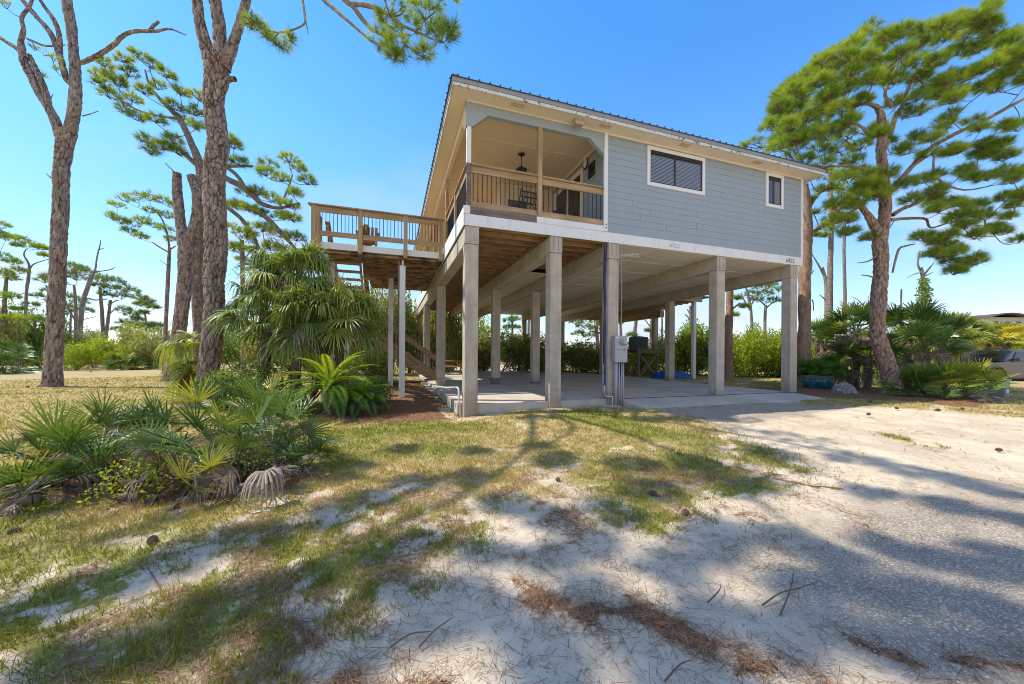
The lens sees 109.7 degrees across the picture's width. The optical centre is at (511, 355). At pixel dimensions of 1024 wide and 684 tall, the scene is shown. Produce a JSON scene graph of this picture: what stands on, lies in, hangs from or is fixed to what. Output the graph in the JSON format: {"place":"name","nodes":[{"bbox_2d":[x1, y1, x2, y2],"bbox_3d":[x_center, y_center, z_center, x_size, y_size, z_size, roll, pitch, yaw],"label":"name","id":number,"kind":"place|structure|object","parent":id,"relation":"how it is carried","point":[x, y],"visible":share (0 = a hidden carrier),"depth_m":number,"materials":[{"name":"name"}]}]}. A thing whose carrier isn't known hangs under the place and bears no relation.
{"place":"outdoors","nodes":[
{"label":"outdoors","id":0,"kind":"place"},
{"bbox_2d":[0,362,1023,683],"bbox_3d":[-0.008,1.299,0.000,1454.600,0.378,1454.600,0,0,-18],"label":"ground","id":1,"kind":"structure","parent":0,"point":[992,536],"depth_m":2.45,"materials":[{"name":"sand"}]},
{"bbox_2d":[0,299,32,367],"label":"bush","id":2,"kind":"object","parent":1,"relation":"on","point":[15,328],"visible":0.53,"depth_m":24.34,"materials":[{"name":"green plant"}]},
{"bbox_2d":[0,337,39,370],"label":"palm","id":3,"kind":"object","parent":1,"relation":"on","point":[6,345],"visible":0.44,"depth_m":22.28,"materials":[{"name":"green plant"}]},
{"bbox_2d":[0,347,42,373],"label":"palm","id":4,"kind":"object","parent":1,"relation":"on","point":[7,356],"visible":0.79,"depth_m":19.88,"materials":[{"name":"green plant"}]},
{"bbox_2d":[0,219,45,350],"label":"pine tree","id":5,"kind":"object","parent":1,"relation":"on","point":[6,273],"visible":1,"depth_m":23.91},
{"bbox_2d":[9,307,45,367],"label":"bush","id":6,"kind":"object","parent":1,"relation":"on","point":[36,325],"visible":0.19,"depth_m":26.51,"materials":[{"name":"green plant"}]},
{"bbox_2d":[7,232,48,367],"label":"pine tree","id":7,"kind":"object","parent":1,"relation":"on","point":[35,245],"visible":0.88,"depth_m":27.96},
{"bbox_2d":[17,315,74,367],"bbox_3d":[-35.327,-1.101,27.000,3.335,4.344,2.562,0,0,-58],"label":"bush","id":8,"kind":"object","parent":1,"relation":"on","point":[37,348],"visible":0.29,"depth_m":26.80,"materials":[{"name":"green plant"}]},
{"bbox_2d":[0,448,115,517],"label":"saw palmetto","id":9,"kind":"object","parent":1,"relation":"on","point":[8,476],"visible":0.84,"depth_m":3.14,"materials":[{"name":"green plant"}]},
{"bbox_2d":[19,260,98,336],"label":"pine tree","id":10,"kind":"object","parent":1,"relation":"on","point":[73,271],"visible":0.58,"depth_m":35.91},
{"bbox_2d":[0,397,143,501],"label":"saw palmetto","id":11,"kind":"object","parent":1,"relation":"on","point":[62,430],"visible":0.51,"depth_m":3.53,"materials":[{"name":"green plant"}]},
{"bbox_2d":[20,428,143,496],"bbox_3d":[-4.137,1.204,3.488,0.930,0.982,0.759,0,0,-18],"label":"saw palmetto","id":12,"kind":"object","parent":1,"relation":"on","point":[100,454],"visible":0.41,"depth_m":3.47,"materials":[{"name":"green plant"}]},
{"bbox_2d":[63,340,102,369],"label":"bush","id":13,"kind":"object","parent":1,"relation":"on","point":[81,354],"visible":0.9,"depth_m":25.02,"materials":[{"name":"green plant"}]},
{"bbox_2d":[64,326,117,367],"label":"bush","id":14,"kind":"object","parent":1,"relation":"on","point":[90,335],"visible":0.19,"depth_m":28.33,"materials":[{"name":"green plant"}]},
{"bbox_2d":[0,0,185,386],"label":"pine tree","id":15,"kind":"object","parent":1,"relation":"on","point":[65,134],"visible":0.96,"depth_m":12.42,"materials":[{"name":"brown plant"}]},
{"bbox_2d":[76,240,114,338],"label":"dead tree","id":16,"kind":"object","parent":1,"relation":"on","point":[84,298],"visible":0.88,"depth_m":29.95,"materials":[{"name":"wood"}]},
{"bbox_2d":[83,335,140,368],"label":"bush","id":17,"kind":"object","parent":1,"relation":"on","point":[102,349],"visible":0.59,"depth_m":26.59,"materials":[{"name":"green plant"}]},
{"bbox_2d":[55,389,176,451],"bbox_3d":[-5.546,1.073,5.067,1.334,1.253,1.231,0,0,33],"label":"saw palmetto","id":18,"kind":"object","parent":1,"relation":"on","point":[102,411],"visible":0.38,"depth_m":4.97,"materials":[{"name":"green plant"}]},
{"bbox_2d":[87,272,156,365],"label":"pine tree","id":19,"kind":"object","parent":1,"relation":"on","point":[135,316],"visible":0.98,"depth_m":32.90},
{"bbox_2d":[100,351,149,370],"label":"palm","id":20,"kind":"object","parent":1,"relation":"on","point":[110,363],"visible":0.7,"depth_m":24.84,"materials":[{"name":"green plant"}]},
{"bbox_2d":[113,319,148,365],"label":"bush","id":21,"kind":"object","parent":1,"relation":"on","point":[123,331],"visible":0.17,"depth_m":28.23,"materials":[{"name":"green plant"}]},
{"bbox_2d":[77,455,192,506],"bbox_3d":[-3.409,1.140,3.345,0.730,0.448,0.624,0,0,-18],"label":"weed","id":22,"kind":"object","parent":1,"relation":"on","point":[141,493],"visible":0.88,"depth_m":3.27,"materials":[{"name":"green plant"}]},
{"bbox_2d":[124,325,162,368],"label":"bush","id":23,"kind":"object","parent":1,"relation":"on","point":[148,345],"visible":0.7,"depth_m":26.39,"materials":[{"name":"green plant"}]},
{"bbox_2d":[103,187,185,374],"bbox_3d":[-20.602,-4.075,19.927,4.263,10.416,2.128,0,0,6],"label":"pine tree","id":24,"kind":"object","parent":1,"relation":"on","point":[129,221],"visible":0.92,"depth_m":19.93,"materials":[{"name":"plant"}]},
{"bbox_2d":[126,301,168,329],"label":"pine tree","id":25,"kind":"object","parent":1,"relation":"on","point":[153,323],"visible":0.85,"depth_m":39.28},
{"bbox_2d":[114,387,189,445],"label":"saw palmetto","id":26,"kind":"object","parent":1,"relation":"on","point":[145,411],"visible":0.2,"depth_m":5.12,"materials":[{"name":"green plant"}]},
{"bbox_2d":[0,412,316,510],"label":"dead frond heap","id":27,"kind":"object","parent":1,"relation":"on","point":[226,472],"visible":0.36,"depth_m":3.42,"materials":[{"name":"grey plant"}]},
{"bbox_2d":[160,163,202,380],"bbox_3d":[-14.018,-3.454,15.338,1.640,9.427,0.689,0,0,-4],"label":"dead tree","id":28,"kind":"object","parent":1,"relation":"on","point":[187,238],"visible":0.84,"depth_m":15.15,"materials":[{"name":"wood"}]},
{"bbox_2d":[153,330,222,401],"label":"cabbage palm","id":29,"kind":"object","parent":1,"relation":"on","point":[181,367],"visible":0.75,"depth_m":8.94,"materials":[{"name":"green plant"}]},
{"bbox_2d":[120,371,283,451],"bbox_3d":[-4.435,1.028,5.493,1.749,1.548,1.975,0,0,-18],"label":"saw palmetto","id":30,"kind":"object","parent":1,"relation":"on","point":[213,393],"visible":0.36,"depth_m":5.15,"materials":[{"name":"green plant"}]},
{"bbox_2d":[85,42,319,371],"bbox_3d":[-14.515,-6.689,16.384,11.747,15.722,3.482,0,0,2],"label":"pine tree","id":31,"kind":"object","parent":1,"relation":"on","point":[196,161],"visible":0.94,"depth_m":16.31,"materials":[{"name":"plant"}]},
{"bbox_2d":[121,394,316,497],"bbox_3d":[-2.900,1.064,3.795,1.544,1.357,1.451,0,0,7],"label":"saw palmetto","id":32,"kind":"object","parent":1,"relation":"on","point":[199,424],"visible":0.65,"depth_m":3.60,"materials":[{"name":"green plant"}]},
{"bbox_2d":[191,362,254,410],"bbox_3d":[-6.899,0.735,8.560,1.398,1.163,1.282,0,0,-18],"label":"bush","id":33,"kind":"object","parent":1,"relation":"on","point":[224,374],"visible":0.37,"depth_m":8.49,"materials":[{"name":"green plant"}]},
{"bbox_2d":[221,315,257,369],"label":"bush","id":34,"kind":"object","parent":1,"relation":"on","point":[234,351],"visible":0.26,"depth_m":23.86,"materials":[{"name":"green plant"}]},
{"bbox_2d":[227,219,258,372],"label":"pine tree","id":35,"kind":"object","parent":1,"relation":"on","point":[238,257],"visible":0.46,"depth_m":21.89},
{"bbox_2d":[200,260,303,388],"bbox_3d":[-6.139,-0.473,8.959,2.342,3.638,2.429,0,0,-18],"label":"cabbage palm","id":36,"kind":"object","parent":1,"relation":"on","point":[253,302],"visible":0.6,"depth_m":8.34,"materials":[{"name":"green plant"}]},
{"bbox_2d":[227,444,276,479],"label":"weed","id":37,"kind":"object","parent":1,"relation":"on","point":[259,462],"visible":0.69,"depth_m":3.84,"materials":[{"name":"green plant"}]},
{"bbox_2d":[209,370,304,436],"bbox_3d":[-4.315,1.040,6.097,1.493,1.621,1.575,0,0,16],"label":"saw palmetto","id":38,"kind":"object","parent":1,"relation":"on","point":[229,389],"visible":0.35,"depth_m":5.87,"materials":[{"name":"green plant"}]},
{"bbox_2d":[236,313,282,371],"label":"bush","id":39,"kind":"object","parent":1,"relation":"on","point":[249,349],"visible":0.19,"depth_m":21.64,"materials":[{"name":"green plant"}]},
{"bbox_2d":[225,354,303,410],"bbox_3d":[-5.789,0.644,8.427,1.327,1.376,1.584,0,0,19],"label":"bush","id":40,"kind":"object","parent":1,"relation":"on","point":[269,368],"visible":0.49,"depth_m":8.35,"materials":[{"name":"green plant"}]},
{"bbox_2d":[193,375,349,472],"bbox_3d":[-2.848,0.965,4.576,1.594,1.454,1.918,0,0,-18],"label":"saw palmetto","id":41,"kind":"object","parent":1,"relation":"on","point":[277,408],"visible":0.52,"depth_m":4.58,"materials":[{"name":"green plant"}]},
{"bbox_2d":[232,226,338,383],"bbox_3d":[-5.620,-0.915,9.223,2.528,4.528,2.374,0,0,-18],"label":"cabbage palm","id":42,"kind":"object","parent":1,"relation":"on","point":[287,260],"visible":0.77,"depth_m":8.75,"materials":[{"name":"green plant"}]},
{"bbox_2d":[226,281,351,407],"bbox_3d":[-5.171,-0.207,8.572,2.583,3.165,2.341,0,0,-18],"label":"cabbage palm","id":43,"kind":"object","parent":1,"relation":"on","point":[286,305],"visible":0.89,"depth_m":8.14,"materials":[{"name":"green plant"}]},
{"bbox_2d":[257,422,340,478],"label":"saw palmetto","id":44,"kind":"object","parent":1,"relation":"on","point":[317,445],"visible":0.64,"depth_m":4.06,"materials":[{"name":"green plant"}]},
{"bbox_2d":[277,350,345,402],"bbox_3d":[-5.322,0.495,9.600,1.651,1.618,1.405,0,0,-18],"label":"bush","id":45,"kind":"object","parent":1,"relation":"on","point":[314,393],"visible":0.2,"depth_m":9.51,"materials":[{"name":"green plant"}]},
{"bbox_2d":[190,0,467,407],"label":"pine tree","id":46,"kind":"object","parent":1,"relation":"on","point":[219,55],"visible":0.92,"depth_m":8.80,"materials":[{"name":"brown plant"}]},
{"bbox_2d":[273,351,386,420],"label":"sago palm","id":47,"kind":"object","parent":1,"relation":"on","point":[329,398],"visible":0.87,"depth_m":7.75,"materials":[{"name":"green plant"}]},
{"bbox_2d":[291,272,396,406],"bbox_3d":[-4.365,-0.371,9.046,2.381,3.490,2.380,0,0,38],"label":"cabbage palm","id":48,"kind":"object","parent":1,"relation":"on","point":[348,300],"visible":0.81,"depth_m":8.81,"materials":[{"name":"green plant"}]},
{"bbox_2d":[333,371,396,416],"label":"sago palm","id":49,"kind":"object","parent":1,"relation":"on","point":[360,408],"visible":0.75,"depth_m":8.05,"materials":[{"name":"green plant"}]},
{"bbox_2d":[349,278,387,372],"bbox_3d":[-7.954,-1.789,20.197,2.380,6.072,2.471,0,0,-4],"label":"bush","id":50,"kind":"object","parent":1,"relation":"on","point":[376,300],"visible":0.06,"depth_m":20.15,"materials":[{"name":"green plant"}]},
{"bbox_2d":[308,202,444,399],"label":"wooden deck","id":51,"kind":"structure","parent":1,"relation":"on","point":[400,270],"depth_m":10.66,"materials":[{"name":"brown wood"}]},
{"bbox_2d":[325,221,435,379],"bbox_3d":[-4.558,-1.317,13.799,4.000,5.496,4.909,0,0,-18],"label":"outdoor stair","id":52,"kind":"object","parent":51,"relation":"attached to","point":[427,372],"visible":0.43,"depth_m":15.14,"materials":[{"name":"brown wood"}]},
{"bbox_2d":[358,348,394,383],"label":"bush","id":53,"kind":"object","parent":1,"relation":"on","point":[373,368],"visible":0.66,"depth_m":13.70,"materials":[{"name":"green plant"}]},
{"bbox_2d":[377,288,410,372],"bbox_3d":[-7.236,-1.891,21.779,2.098,6.304,3.211,0,0,23],"label":"bush","id":54,"kind":"object","parent":1,"relation":"on","point":[395,302],"visible":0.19,"depth_m":21.38,"materials":[{"name":"green plant"}]},
{"bbox_2d":[394,289,423,372],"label":"bush","id":55,"kind":"object","parent":1,"relation":"on","point":[413,333],"visible":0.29,"depth_m":22.56,"materials":[{"name":"green plant"}]},
{"bbox_2d":[416,310,447,370],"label":"bush","id":56,"kind":"object","parent":1,"relation":"on","point":[433,332],"visible":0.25,"depth_m":23.87,"materials":[{"name":"green plant"}]},
{"bbox_2d":[435,311,462,371],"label":"bush","id":57,"kind":"object","parent":1,"relation":"on","point":[455,330],"visible":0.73,"depth_m":23.13,"materials":[{"name":"green plant"}]},
{"bbox_2d":[478,320,490,370],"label":"bush","id":58,"kind":"object","parent":1,"relation":"on","point":[487,335],"visible":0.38,"depth_m":25.22,"materials":[{"name":"green plant"}]},
{"bbox_2d":[0,371,1023,683],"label":"grass","id":59,"kind":"structure","parent":1,"relation":"on","point":[148,521],"depth_m":2.99,"materials":[{"name":"plant"}]},
{"bbox_2d":[0,382,1023,683],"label":"pine straw","id":60,"kind":"object","parent":1,"relation":"on","point":[340,676],"visible":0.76,"depth_m":1.95,"materials":[{"name":"plant"}]},
{"bbox_2d":[82,416,196,505],"bbox_3d":[-3.563,1.108,3.552,0.947,0.989,0.798,0,0,13],"label":"saw palmetto","id":61,"kind":"object","parent":60,"relation":"on","point":[156,460],"visible":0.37,"depth_m":3.55,"materials":[{"name":"green plant"}]},
{"bbox_2d":[162,440,233,511],"bbox_3d":[-2.876,1.216,3.341,0.670,0.868,0.879,0,0,-18],"label":"saw palmetto","id":62,"kind":"object","parent":60,"relation":"on","point":[213,461],"visible":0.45,"depth_m":3.25,"materials":[{"name":"green plant"}]},
{"bbox_2d":[486,327,543,370],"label":"bush","id":63,"kind":"object","parent":1,"relation":"on","point":[503,349],"visible":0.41,"depth_m":24.64,"materials":[{"name":"green plant"}]},
{"bbox_2d":[61,404,1023,683],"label":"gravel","id":64,"kind":"structure","parent":1,"relation":"on","point":[815,590],"depth_m":1.98,"materials":[{"name":"gravel"}]},
{"bbox_2d":[541,339,596,372],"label":"bush","id":65,"kind":"object","parent":1,"relation":"on","point":[563,345],"visible":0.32,"depth_m":24.08,"materials":[{"name":"green plant"}]},
{"bbox_2d":[561,337,599,371],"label":"bush","id":66,"kind":"object","parent":1,"relation":"on","point":[590,347],"visible":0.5,"depth_m":23.79,"materials":[{"name":"green plant"}]},
{"bbox_2d":[568,320,624,349],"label":"pine tree","id":67,"kind":"object","parent":1,"relation":"on","point":[589,327],"visible":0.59,"depth_m":31.90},
{"bbox_2d":[415,371,791,416],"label":"concrete slab","id":68,"kind":"structure","parent":1,"relation":"on","point":[585,389],"depth_m":11.38,"materials":[{"name":"concrete"}]},
{"bbox_2d":[413,73,827,416],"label":"stilt house","id":69,"kind":"structure","parent":68,"relation":"on","point":[685,215],"depth_m":9.91,"materials":[{"name":"wood"}]},
{"bbox_2d":[554,167,582,216],"bbox_3d":[1.706,-4.254,11.145,0.050,2.210,1.880,0,0,-18],"label":"sliding door","id":70,"kind":"structure","parent":69,"relation":"in","point":[578,176],"depth_m":10.84,"materials":[{"name":"beige paint"}]},
{"bbox_2d":[603,245,612,404],"bbox_3d":[2.366,-0.731,9.011,0.170,4.092,0.309,0,0,-42],"label":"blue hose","id":71,"kind":"object","parent":69,"relation":"attached to","point":[604,299],"visible":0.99,"depth_m":9.10,"materials":[{"name":"rubber"}]},
{"bbox_2d":[612,246,626,405],"bbox_3d":[2.701,-0.729,8.942,0.360,4.113,0.280,0,0,-18],"label":"electric meter","id":72,"kind":"object","parent":69,"relation":"attached to","point":[619,349],"visible":0.92,"depth_m":8.94,"materials":[{"name":"grey paint"}]},
{"bbox_2d":[647,145,704,195],"bbox_3d":[4.414,-4.927,9.654,1.920,1.030,0.041,0,0,-18],"label":"window","id":73,"kind":"structure","parent":69,"relation":"in","point":[666,169],"depth_m":9.63,"materials":[{"name":"white paint"}]},
{"bbox_2d":[765,172,783,209],"bbox_3d":[7.874,-4.928,10.809,0.725,1.015,0.041,0,0,-18],"label":"window","id":74,"kind":"structure","parent":69,"relation":"in","point":[774,183],"depth_m":10.80,"materials":[{"name":"white paint"}]},
{"bbox_2d":[626,349,658,376],"bbox_3d":[7.547,0.538,20.909,1.550,1.740,1.200,0,0,-18],"label":"equipment stand","id":75,"kind":"object","parent":1,"relation":"on","point":[644,351],"visible":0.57,"depth_m":20.49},
{"bbox_2d":[578,296,708,378],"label":"deck","id":76,"kind":"structure","parent":1,"relation":"on","point":[654,313],"depth_m":21.75,"materials":[{"name":"brown wood"}]},
{"bbox_2d":[627,345,680,374],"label":"bush","id":77,"kind":"object","parent":1,"relation":"on","point":[652,365],"visible":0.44,"depth_m":21.43,"materials":[{"name":"green plant"}]},
{"bbox_2d":[648,320,708,374],"bbox_3d":[10.409,-0.448,22.214,3.419,3.514,3.549,0,0,-32],"label":"bush","id":78,"kind":"object","parent":1,"relation":"on","point":[683,346],"visible":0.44,"depth_m":21.56,"materials":[{"name":"green plant"}]},
{"bbox_2d":[676,318,708,375],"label":"bush","id":79,"kind":"object","parent":1,"relation":"on","point":[701,359],"visible":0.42,"depth_m":21.08,"materials":[{"name":"green plant"}]},
{"bbox_2d":[620,392,825,409],"bbox_3d":[5.881,1.276,9.672,6.318,0.281,1.077,0,0,-18],"label":"concrete apron","id":80,"kind":"object","parent":1,"relation":"on","point":[663,402],"visible":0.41,"depth_m":9.44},
{"bbox_2d":[699,334,758,377],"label":"bush","id":81,"kind":"object","parent":1,"relation":"on","point":[705,368],"visible":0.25,"depth_m":19.92,"materials":[{"name":"green plant"}]},
{"bbox_2d":[724,290,753,380],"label":"pine tree","id":82,"kind":"object","parent":1,"relation":"on","point":[730,314],"visible":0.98,"depth_m":16.86,"materials":[{"name":"red plant"}]},
{"bbox_2d":[733,322,774,377],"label":"bush","id":83,"kind":"object","parent":1,"relation":"on","point":[750,341],"visible":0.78,"depth_m":19.54,"materials":[{"name":"green plant"}]},
{"bbox_2d":[741,322,780,377],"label":"bush","id":84,"kind":"object","parent":1,"relation":"on","point":[772,366],"visible":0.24,"depth_m":20.05,"materials":[{"name":"green plant"}]},
{"bbox_2d":[742,282,781,357],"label":"pine tree","id":85,"kind":"object","parent":1,"relation":"on","point":[758,292],"visible":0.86,"depth_m":29.90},
{"bbox_2d":[755,328,797,377],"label":"bush","id":86,"kind":"object","parent":1,"relation":"on","point":[775,348],"visible":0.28,"depth_m":19.61,"materials":[{"name":"green plant"}]},
{"bbox_2d":[737,133,857,387],"bbox_3d":[11.015,-3.716,14.048,5.518,10.029,2.062,0,0,-1],"label":"pine tree","id":87,"kind":"object","parent":1,"relation":"on","point":[805,271],"visible":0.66,"depth_m":13.58,"materials":[{"name":"red plant"}]},
{"bbox_2d":[800,375,835,388],"bbox_3d":[11.248,0.993,13.266,1.020,0.535,1.020,0,0,-18],"label":"plant pot","id":88,"kind":"object","parent":1,"relation":"on","point":[807,381],"visible":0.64,"depth_m":12.93,"materials":[{"name":"teal ceramic"}]},
{"bbox_2d":[797,356,850,380],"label":"fern","id":89,"kind":"object","parent":88,"relation":"in","point":[826,369],"visible":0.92,"depth_m":12.88,"materials":[{"name":"green plant"}]},
{"bbox_2d":[817,164,838,340],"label":"pine tree","id":90,"kind":"object","parent":1,"relation":"on","point":[830,237],"visible":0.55,"depth_m":19.91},
{"bbox_2d":[812,321,865,384],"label":"fan palm","id":91,"kind":"object","parent":1,"relation":"on","point":[824,336],"visible":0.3,"depth_m":15.11,"materials":[{"name":"green plant"}]},
{"bbox_2d":[815,167,863,335],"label":"pine tree","id":92,"kind":"object","parent":1,"relation":"on","point":[843,261],"visible":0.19,"depth_m":23.95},
{"bbox_2d":[813,341,878,387],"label":"fan palm","id":93,"kind":"object","parent":1,"relation":"on","point":[853,376],"visible":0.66,"depth_m":12.91,"materials":[{"name":"green plant"}]},
{"bbox_2d":[813,300,895,388],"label":"fan palm","id":94,"kind":"object","parent":1,"relation":"on","point":[857,311],"visible":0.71,"depth_m":13.39,"materials":[{"name":"green plant"}]},
{"bbox_2d":[821,325,915,389],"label":"fan palm","id":95,"kind":"object","parent":1,"relation":"on","point":[868,361],"visible":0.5,"depth_m":12.83,"materials":[{"name":"green plant"}]},
{"bbox_2d":[755,0,1023,394],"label":"pine tree","id":96,"kind":"object","parent":1,"relation":"on","point":[984,20],"visible":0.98,"depth_m":10.99,"materials":[{"name":"green plant"}]},
{"bbox_2d":[900,277,936,323],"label":"conifer tree","id":97,"kind":"object","parent":1,"relation":"on","point":[927,296],"visible":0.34,"depth_m":16.82,"materials":[{"name":"green plant"}]},
{"bbox_2d":[874,361,966,398],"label":"fan palm","id":98,"kind":"object","parent":1,"relation":"on","point":[911,375],"visible":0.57,"depth_m":10.74,"materials":[{"name":"green plant"}]},
{"bbox_2d":[886,298,961,388],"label":"fan palm","id":99,"kind":"object","parent":1,"relation":"on","point":[899,315],"visible":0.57,"depth_m":12.80,"materials":[{"name":"green plant"}]},
{"bbox_2d":[895,317,979,391],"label":"fan palm","id":100,"kind":"object","parent":1,"relation":"on","point":[920,331],"visible":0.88,"depth_m":11.73,"materials":[{"name":"green plant"}]},
{"bbox_2d":[892,309,992,389],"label":"fan palm","id":101,"kind":"object","parent":1,"relation":"on","point":[960,322],"visible":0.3,"depth_m":13.00,"materials":[{"name":"green plant"}]},
{"bbox_2d":[900,355,994,396],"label":"fan palm","id":102,"kind":"object","parent":1,"relation":"on","point":[968,383],"visible":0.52,"depth_m":10.33,"materials":[{"name":"green plant"}]},
{"bbox_2d":[906,357,1017,402],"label":"fan palm","id":103,"kind":"object","parent":1,"relation":"on","point":[982,371],"visible":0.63,"depth_m":10.05,"materials":[{"name":"green plant"}]},
{"bbox_2d":[947,311,1002,361],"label":"palm","id":104,"kind":"object","parent":1,"relation":"on","point":[986,333],"visible":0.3,"depth_m":18.68,"materials":[{"name":"plant"}]},
{"bbox_2d":[957,349,1023,380],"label":"parked car","id":105,"kind":"object","parent":1,"relation":"on","point":[1012,360],"visible":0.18,"depth_m":18.22,"materials":[{"name":"silver metal"}]},
{"bbox_2d":[967,313,1023,332],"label":"beach house","id":106,"kind":"structure","parent":1,"relation":"on","point":[1016,318],"depth_m":90.00,"materials":[{"name":"beige"}]},
{"bbox_2d":[971,323,1023,349],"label":"palm","id":107,"kind":"object","parent":1,"relation":"on","point":[1010,331],"visible":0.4,"depth_m":19.89,"materials":[{"name":"yellow plant"}]},
{"bbox_2d":[0,0,1023,348],"label":"sky","id":108,"kind":"structure","parent":0,"point":[367,129],"materials":[{"name":"blue"}]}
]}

